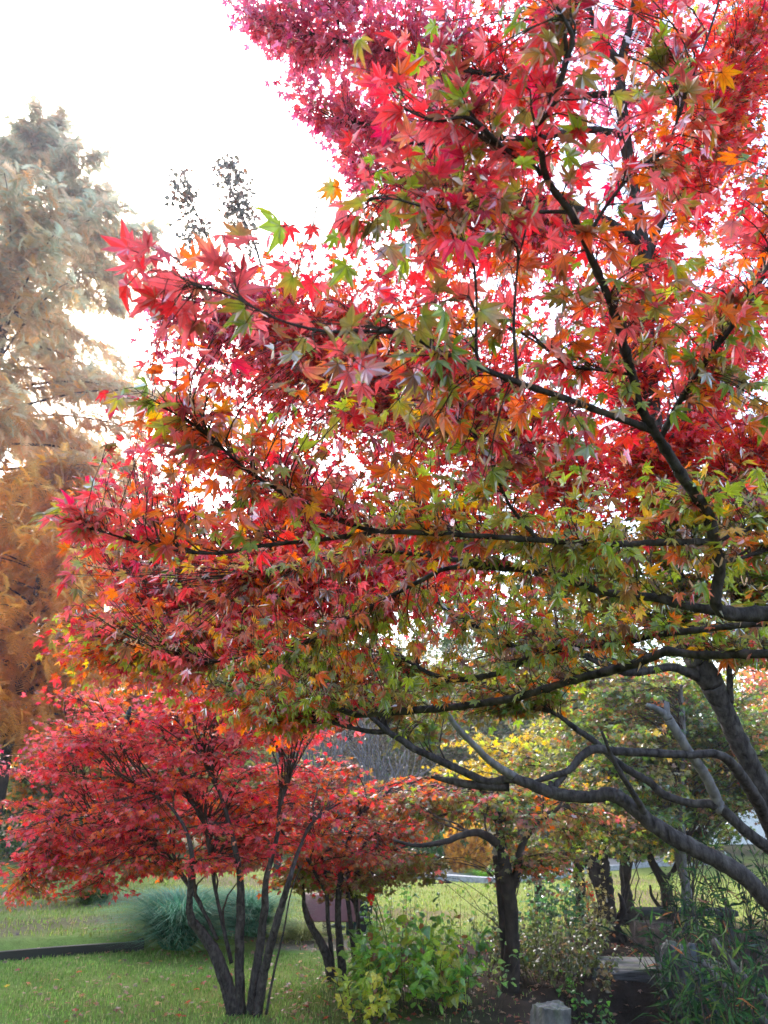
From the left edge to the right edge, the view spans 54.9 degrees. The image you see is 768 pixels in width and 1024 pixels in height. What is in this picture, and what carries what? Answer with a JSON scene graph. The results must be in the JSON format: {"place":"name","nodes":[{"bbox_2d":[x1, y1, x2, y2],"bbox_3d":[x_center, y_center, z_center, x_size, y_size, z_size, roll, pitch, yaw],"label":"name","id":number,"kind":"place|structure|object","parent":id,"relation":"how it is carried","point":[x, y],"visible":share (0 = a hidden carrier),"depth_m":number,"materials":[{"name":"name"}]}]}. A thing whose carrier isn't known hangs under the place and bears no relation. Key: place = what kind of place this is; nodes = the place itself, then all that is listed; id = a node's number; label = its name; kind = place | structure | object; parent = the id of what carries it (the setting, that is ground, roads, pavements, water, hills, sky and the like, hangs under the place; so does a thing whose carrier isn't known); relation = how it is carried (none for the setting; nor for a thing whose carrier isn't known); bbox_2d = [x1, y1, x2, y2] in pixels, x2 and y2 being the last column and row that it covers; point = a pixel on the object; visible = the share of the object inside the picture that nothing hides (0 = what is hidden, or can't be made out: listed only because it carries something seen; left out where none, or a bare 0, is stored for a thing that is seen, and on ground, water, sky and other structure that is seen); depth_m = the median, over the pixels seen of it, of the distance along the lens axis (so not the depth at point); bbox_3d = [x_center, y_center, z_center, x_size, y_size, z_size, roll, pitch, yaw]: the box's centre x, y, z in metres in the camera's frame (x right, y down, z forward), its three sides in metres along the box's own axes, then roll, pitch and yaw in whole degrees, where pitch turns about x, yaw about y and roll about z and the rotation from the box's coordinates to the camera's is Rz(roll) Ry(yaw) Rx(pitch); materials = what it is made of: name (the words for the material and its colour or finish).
{"place":"outdoors","nodes":[
{"label":"outdoors","id":0,"kind":"place"},
{"bbox_2d":[0,949,582,1023],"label":"lawn grass","id":1,"kind":"structure","parent":0,"point":[132,1014],"depth_m":7.19,"materials":[{"name":"green plant"}]},
{"bbox_2d":[0,819,767,1023],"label":"ground","id":2,"kind":"structure","parent":0,"point":[623,993],"depth_m":8.11,"materials":[{"name":"green plant"}]},
{"bbox_2d":[0,800,84,858],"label":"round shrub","id":3,"kind":"object","parent":2,"relation":"on","point":[6,812],"visible":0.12,"depth_m":22.62,"materials":[{"name":"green plant"}]},
{"bbox_2d":[0,442,143,825],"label":"cypress tree","id":4,"kind":"object","parent":2,"relation":"on","point":[40,549],"visible":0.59,"depth_m":23.58,"materials":[{"name":"orange plant"}]},
{"bbox_2d":[0,938,143,960],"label":"lawn edging","id":5,"kind":"object","parent":2,"relation":"on","point":[54,951],"visible":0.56,"depth_m":8.67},
{"bbox_2d":[0,817,146,860],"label":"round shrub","id":6,"kind":"object","parent":2,"relation":"on","point":[11,849],"visible":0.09,"depth_m":21.51,"materials":[{"name":"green plant"}]},
{"bbox_2d":[0,719,179,840],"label":"tree","id":7,"kind":"object","parent":2,"relation":"on","point":[29,792],"visible":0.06,"depth_m":27.64,"materials":[{"name":"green plant"}]},
{"bbox_2d":[55,881,126,904],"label":"grass clump","id":8,"kind":"object","parent":2,"relation":"on","point":[92,898],"visible":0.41,"depth_m":12.72,"materials":[{"name":"green plant"}]},
{"bbox_2d":[4,667,185,823],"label":"tree","id":9,"kind":"object","parent":2,"relation":"on","point":[130,701],"visible":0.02,"depth_m":29.47,"materials":[{"name":"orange plant"}]},
{"bbox_2d":[0,87,191,711],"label":"cypress tree","id":10,"kind":"object","parent":2,"relation":"on","point":[50,243],"visible":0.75,"depth_m":31.52,"materials":[{"name":"beige plant"}]},
{"bbox_2d":[50,720,238,849],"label":"tree","id":11,"kind":"object","parent":2,"relation":"on","point":[98,772],"visible":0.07,"depth_m":26.27,"materials":[{"name":"brown plant"}]},
{"bbox_2d":[72,885,283,950],"bbox_3d":[-2.585,5.179,9.411,2.632,0.668,2.651,0,-22,0],"label":"grass clump","id":12,"kind":"object","parent":2,"relation":"on","point":[165,916],"visible":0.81,"depth_m":9.10,"materials":[{"name":"green plant"}]},
{"bbox_2d":[0,672,386,1017],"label":"maple tree","id":13,"kind":"object","parent":2,"relation":"on","point":[238,836],"visible":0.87,"depth_m":6.56,"materials":[{"name":"red plant"}]},
{"bbox_2d":[124,706,131,723],"bbox_3d":[-2.163,1.714,6.252,0.047,0.151,0.047,0,-22,0],"label":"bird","id":14,"kind":"object","parent":13,"relation":"on","point":[128,713],"visible":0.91,"depth_m":6.24},
{"bbox_2d":[163,149,325,889],"bbox_3d":[-2.798,0.133,14.831,3.241,14.199,5.841,0,-22,0],"label":"tree","id":15,"kind":"object","parent":2,"relation":"on","point":[238,211],"visible":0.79,"depth_m":14.93,"materials":[{"name":"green plant"}]},
{"bbox_2d":[181,887,312,936],"bbox_3d":[-1.829,5.334,9.842,1.971,0.581,1.938,0,-22,0],"label":"grass clump","id":16,"kind":"object","parent":2,"relation":"on","point":[251,918],"visible":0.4,"depth_m":9.61,"materials":[{"name":"green plant"}]},
{"bbox_2d":[163,726,334,852],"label":"tree","id":17,"kind":"object","parent":2,"relation":"on","point":[266,755],"visible":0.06,"depth_m":24.58,"materials":[{"name":"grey plant"}]},
{"bbox_2d":[177,669,346,787],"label":"tree","id":18,"kind":"object","parent":2,"relation":"on","point":[284,748],"visible":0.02,"depth_m":29.05,"materials":[{"name":"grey plant"}]},
{"bbox_2d":[0,735,588,829],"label":"woodland","id":19,"kind":"object","parent":2,"relation":"on","point":[482,824],"visible":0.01,"depth_m":59.57,"materials":[{"name":"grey plant"}]},
{"bbox_2d":[266,915,347,942],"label":"grass clump","id":20,"kind":"object","parent":2,"relation":"on","point":[304,935],"visible":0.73,"depth_m":9.77,"materials":[{"name":"green plant"}]},
{"bbox_2d":[2,919,664,1023],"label":"fallen leaves","id":21,"kind":"object","parent":2,"relation":"on","point":[117,1008],"visible":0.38,"depth_m":7.04,"materials":[{"name":"brown plant"}]},
{"bbox_2d":[241,697,434,890],"bbox_3d":[-0.297,4.782,12.309,3.809,3.754,2.709,20,-30,-41],"label":"bare tree","id":22,"kind":"object","parent":2,"relation":"on","point":[381,776],"visible":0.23,"depth_m":12.28,"materials":[{"name":"grey plant"}]},
{"bbox_2d":[305,892,371,934],"bbox_3d":[-0.574,5.780,10.151,1.090,1.056,0.752,10,-24,-23],"label":"sign","id":23,"kind":"object","parent":2,"relation":"on","point":[318,914],"visible":0.28,"depth_m":10.15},
{"bbox_2d":[322,957,401,1023],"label":"shrub","id":24,"kind":"object","parent":2,"relation":"on","point":[385,1003],"visible":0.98,"depth_m":6.09,"materials":[{"name":"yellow plant"}]},
{"bbox_2d":[254,752,476,981],"bbox_3d":[-0.200,3.709,7.764,2.453,2.259,2.837,0,-22,0],"label":"maple tree","id":25,"kind":"object","parent":2,"relation":"on","point":[353,861],"visible":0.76,"depth_m":7.54,"materials":[{"name":"red plant"}]},
{"bbox_2d":[313,624,432,831],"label":"tree","id":26,"kind":"object","parent":2,"relation":"on","point":[376,727],"visible":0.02,"depth_m":38.80,"materials":[{"name":"grey plant"}]},
{"bbox_2d":[305,671,441,842],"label":"tree","id":27,"kind":"object","parent":2,"relation":"on","point":[349,734],"visible":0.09,"depth_m":31.10,"materials":[{"name":"grey plant"}]},
{"bbox_2d":[358,879,424,965],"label":"shrub","id":28,"kind":"object","parent":2,"relation":"on","point":[371,899],"visible":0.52,"depth_m":8.41,"materials":[{"name":"green plant"}]},
{"bbox_2d":[27,0,767,730],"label":"maple tree","id":29,"kind":"object","parent":2,"relation":"on","point":[441,408],"visible":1,"depth_m":1.45,"materials":[{"name":"red plant"}]},
{"bbox_2d":[30,0,767,911],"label":"maple tree","id":30,"kind":"object","parent":2,"relation":"on","point":[300,38],"visible":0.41,"depth_m":4.22,"materials":[{"name":"red plant"}]},
{"bbox_2d":[337,896,493,1016],"bbox_3d":[0.288,4.000,6.661,1.435,0.872,1.250,0,-22,0],"label":"shrub","id":31,"kind":"object","parent":2,"relation":"on","point":[422,970],"visible":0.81,"depth_m":6.45,"materials":[{"name":"green plant"}]},
{"bbox_2d":[336,652,526,848],"bbox_3d":[2.634,10.014,31.713,10.082,8.768,7.899,0,-22,0],"label":"tree","id":32,"kind":"object","parent":2,"relation":"on","point":[466,756],"visible":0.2,"depth_m":30.47,"materials":[{"name":"grey plant"}]},
{"bbox_2d":[376,605,501,828],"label":"tree","id":33,"kind":"object","parent":2,"relation":"on","point":[464,649],"visible":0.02,"depth_m":39.85,"materials":[{"name":"grey plant"}]},
{"bbox_2d":[388,828,489,869],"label":"round shrub","id":34,"kind":"object","parent":2,"relation":"on","point":[439,851],"visible":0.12,"depth_m":19.57,"materials":[{"name":"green plant"}]},
{"bbox_2d":[397,884,500,981],"bbox_3d":[0.759,4.417,7.777,1.234,0.910,1.061,10,-24,-24],"label":"shrub","id":35,"kind":"object","parent":2,"relation":"on","point":[456,922],"visible":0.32,"depth_m":7.78,"materials":[{"name":"green plant"}]},
{"bbox_2d":[442,818,492,872],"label":"tree","id":36,"kind":"object","parent":2,"relation":"on","point":[455,849],"visible":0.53,"depth_m":19.05,"materials":[{"name":"orange plant"}]},
{"bbox_2d":[407,927,527,1020],"bbox_3d":[0.697,4.010,6.435,1.068,0.659,0.942,-13,-25,29],"label":"shrub","id":37,"kind":"object","parent":2,"relation":"on","point":[470,981],"visible":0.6,"depth_m":6.40,"materials":[{"name":"green plant"}]},
{"bbox_2d":[464,867,494,876],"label":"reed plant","id":38,"kind":"object","parent":2,"relation":"on","point":[479,873],"visible":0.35,"depth_m":18.26,"materials":[{"name":"green plant"}]},
{"bbox_2d":[422,723,562,909],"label":"maple tree","id":39,"kind":"object","parent":2,"relation":"on","point":[525,747],"visible":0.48,"depth_m":13.02,"materials":[{"name":"yellow plant"}]},
{"bbox_2d":[423,659,576,839],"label":"tree","id":40,"kind":"object","parent":2,"relation":"on","point":[520,832],"visible":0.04,"depth_m":31.97,"materials":[{"name":"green plant"}]},
{"bbox_2d":[362,769,645,993],"bbox_3d":[1.216,3.757,7.550,3.023,2.089,2.680,0,-22,0],"label":"maple tree","id":41,"kind":"object","parent":2,"relation":"on","point":[509,868],"visible":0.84,"depth_m":7.15,"materials":[{"name":"orange plant"}]},
{"bbox_2d":[369,860,707,883],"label":"kerb","id":42,"kind":"structure","parent":2,"relation":"on","point":[475,879],"depth_m":17.84,"materials":[{"name":"concrete"}]},
{"bbox_2d":[489,866,589,959],"bbox_3d":[1.865,4.737,8.811,1.173,1.127,0.916,0,-22,0],"label":"shrub","id":43,"kind":"object","parent":2,"relation":"on","point":[544,899],"visible":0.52,"depth_m":8.74,"materials":[{"name":"green plant"}]},
{"bbox_2d":[465,900,625,1007],"bbox_3d":[1.638,4.535,7.656,1.585,0.909,1.459,0,-22,0],"label":"shrub","id":44,"kind":"object","parent":2,"relation":"on","point":[591,956],"visible":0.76,"depth_m":7.47,"materials":[{"name":"green plant"}]},
{"bbox_2d":[530,1000,570,1023],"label":"stone","id":45,"kind":"object","parent":2,"relation":"on","point":[554,1012],"visible":1,"depth_m":5.25,"materials":[{"name":"grey stone"}]},
{"bbox_2d":[492,715,622,920],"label":"maple tree","id":46,"kind":"object","parent":2,"relation":"on","point":[521,762],"visible":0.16,"depth_m":11.77,"materials":[{"name":"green plant"}]},
{"bbox_2d":[470,592,664,840],"bbox_3d":[9.692,10.214,38.871,12.055,14.069,8.401,0,-22,0],"label":"tree","id":47,"kind":"object","parent":2,"relation":"on","point":[592,665],"visible":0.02,"depth_m":39.58,"materials":[{"name":"green plant"}]},
{"bbox_2d":[556,969,616,1023],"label":"ground plant","id":48,"kind":"object","parent":2,"relation":"on","point":[585,1001],"visible":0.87,"depth_m":7.05,"materials":[{"name":"green plant"}]},
{"bbox_2d":[558,861,618,949],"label":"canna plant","id":49,"kind":"object","parent":2,"relation":"on","point":[594,911],"visible":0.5,"depth_m":9.36,"materials":[{"name":"green plant"}]},
{"bbox_2d":[491,655,700,858],"bbox_3d":[7.208,8.027,24.977,7.839,7.307,7.674,0,-22,0],"label":"tree","id":50,"kind":"object","parent":2,"relation":"on","point":[553,758],"visible":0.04,"depth_m":24.75,"materials":[{"name":"yellow plant"}]},
{"bbox_2d":[517,657,707,933],"bbox_3d":[3.663,4.044,10.896,3.576,4.116,3.402,0,-22,0],"label":"maple tree","id":51,"kind":"object","parent":2,"relation":"on","point":[623,699],"visible":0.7,"depth_m":10.57,"materials":[{"name":"green plant"}]},
{"bbox_2d":[547,715,709,941],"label":"maple tree","id":52,"kind":"object","parent":2,"relation":"on","point":[596,765],"visible":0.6,"depth_m":9.71,"materials":[{"name":"green plant"}]},
{"bbox_2d":[565,956,733,985],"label":"stone slab","id":53,"kind":"structure","parent":2,"relation":"on","point":[629,968],"depth_m":7.66,"materials":[{"name":"grey stone"}]},
{"bbox_2d":[629,919,680,946],"bbox_3d":[3.554,5.537,9.689,0.560,0.348,0.448,0,-22,0],"label":"stone","id":54,"kind":"object","parent":2,"relation":"on","point":[635,927],"visible":0.41,"depth_m":9.55,"materials":[{"name":"grey stone"}]},
{"bbox_2d":[546,640,767,850],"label":"tree","id":55,"kind":"object","parent":2,"relation":"on","point":[653,663],"depth_m":29.28,"materials":[{"name":"green plant"}]},
{"bbox_2d":[609,723,736,926],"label":"maple tree","id":56,"kind":"object","parent":2,"relation":"on","point":[630,914],"visible":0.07,"depth_m":11.17,"materials":[{"name":"green plant"}]},
{"bbox_2d":[593,885,767,1023],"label":"bamboo plant","id":57,"kind":"object","parent":2,"relation":"on","point":[666,972],"visible":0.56,"depth_m":7.14,"materials":[{"name":"green plant"}]},
{"bbox_2d":[654,939,717,1023],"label":"stone","id":58,"kind":"object","parent":2,"relation":"on","point":[664,946],"visible":0.33,"depth_m":7.33,"materials":[{"name":"grey stone"}]},
{"bbox_2d":[635,907,738,942],"bbox_3d":[4.064,5.535,9.899,1.250,0.400,0.400,-1,-22,3],"label":"bench","id":59,"kind":"object","parent":2,"relation":"on","point":[646,911],"visible":0.34,"depth_m":9.80,"materials":[{"name":"stone"}]},
{"bbox_2d":[648,841,731,952],"bbox_3d":[3.853,4.784,9.182,1.129,1.405,1.204,0,-22,0],"label":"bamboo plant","id":60,"kind":"object","parent":2,"relation":"on","point":[669,893],"visible":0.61,"depth_m":9.11,"materials":[{"name":"green plant"}]},
{"bbox_2d":[613,661,767,922],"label":"maple tree","id":61,"kind":"object","parent":2,"relation":"on","point":[746,715],"visible":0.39,"depth_m":11.51,"materials":[{"name":"green plant"}]},
{"bbox_2d":[629,917,767,1023],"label":"bamboo plant","id":62,"kind":"object","parent":2,"relation":"on","point":[736,1016],"visible":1,"depth_m":5.50,"materials":[{"name":"green plant"}]},
{"bbox_2d":[702,961,767,1023],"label":"wooden pole","id":63,"kind":"object","parent":62,"relation":"in","point":[704,964],"visible":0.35,"depth_m":6.00,"materials":[{"name":"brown wood"}]},
{"bbox_2d":[711,938,767,1008],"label":"wooden pole","id":64,"kind":"object","parent":62,"relation":"in","point":[735,969],"visible":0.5,"depth_m":6.35,"materials":[{"name":"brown wood"}]},
{"bbox_2d":[646,712,767,931],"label":"maple tree","id":65,"kind":"object","parent":2,"relation":"on","point":[733,784],"visible":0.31,"depth_m":10.98,"materials":[{"name":"green plant"}]},
{"bbox_2d":[658,808,767,1012],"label":"bamboo plant","id":66,"kind":"object","parent":2,"relation":"on","point":[751,925],"visible":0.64,"depth_m":7.84,"materials":[{"name":"green plant"}]},
{"bbox_2d":[686,750,765,844],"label":"house","id":67,"kind":"structure","parent":2,"relation":"on","point":[751,822],"depth_m":34.37,"materials":[{"name":"white"}]},
{"bbox_2d":[703,659,767,749],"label":"tree","id":68,"kind":"object","parent":2,"relation":"on","point":[753,676],"visible":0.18,"depth_m":23.81,"materials":[{"name":"orange plant"}]},
{"bbox_2d":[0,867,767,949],"bbox_3d":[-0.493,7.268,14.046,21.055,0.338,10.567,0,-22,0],"label":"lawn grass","id":69,"kind":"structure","parent":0,"point":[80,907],"depth_m":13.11,"materials":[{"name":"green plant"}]},
{"bbox_2d":[0,0,767,808],"label":"sky","id":70,"kind":"structure","parent":0,"point":[166,83],"materials":[{"name":"white"}]},
{"bbox_2d":[430,856,686,875],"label":"path","id":71,"kind":"structure","parent":0,"point":[611,861],"depth_m":19.82,"materials":[{"name":"grey concrete"}]},
{"bbox_2d":[539,827,584,867],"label":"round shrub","id":72,"kind":"object","parent":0,"point":[547,835],"visible":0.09,"depth_m":20.55,"materials":[{"name":"green plant"}]}
]}

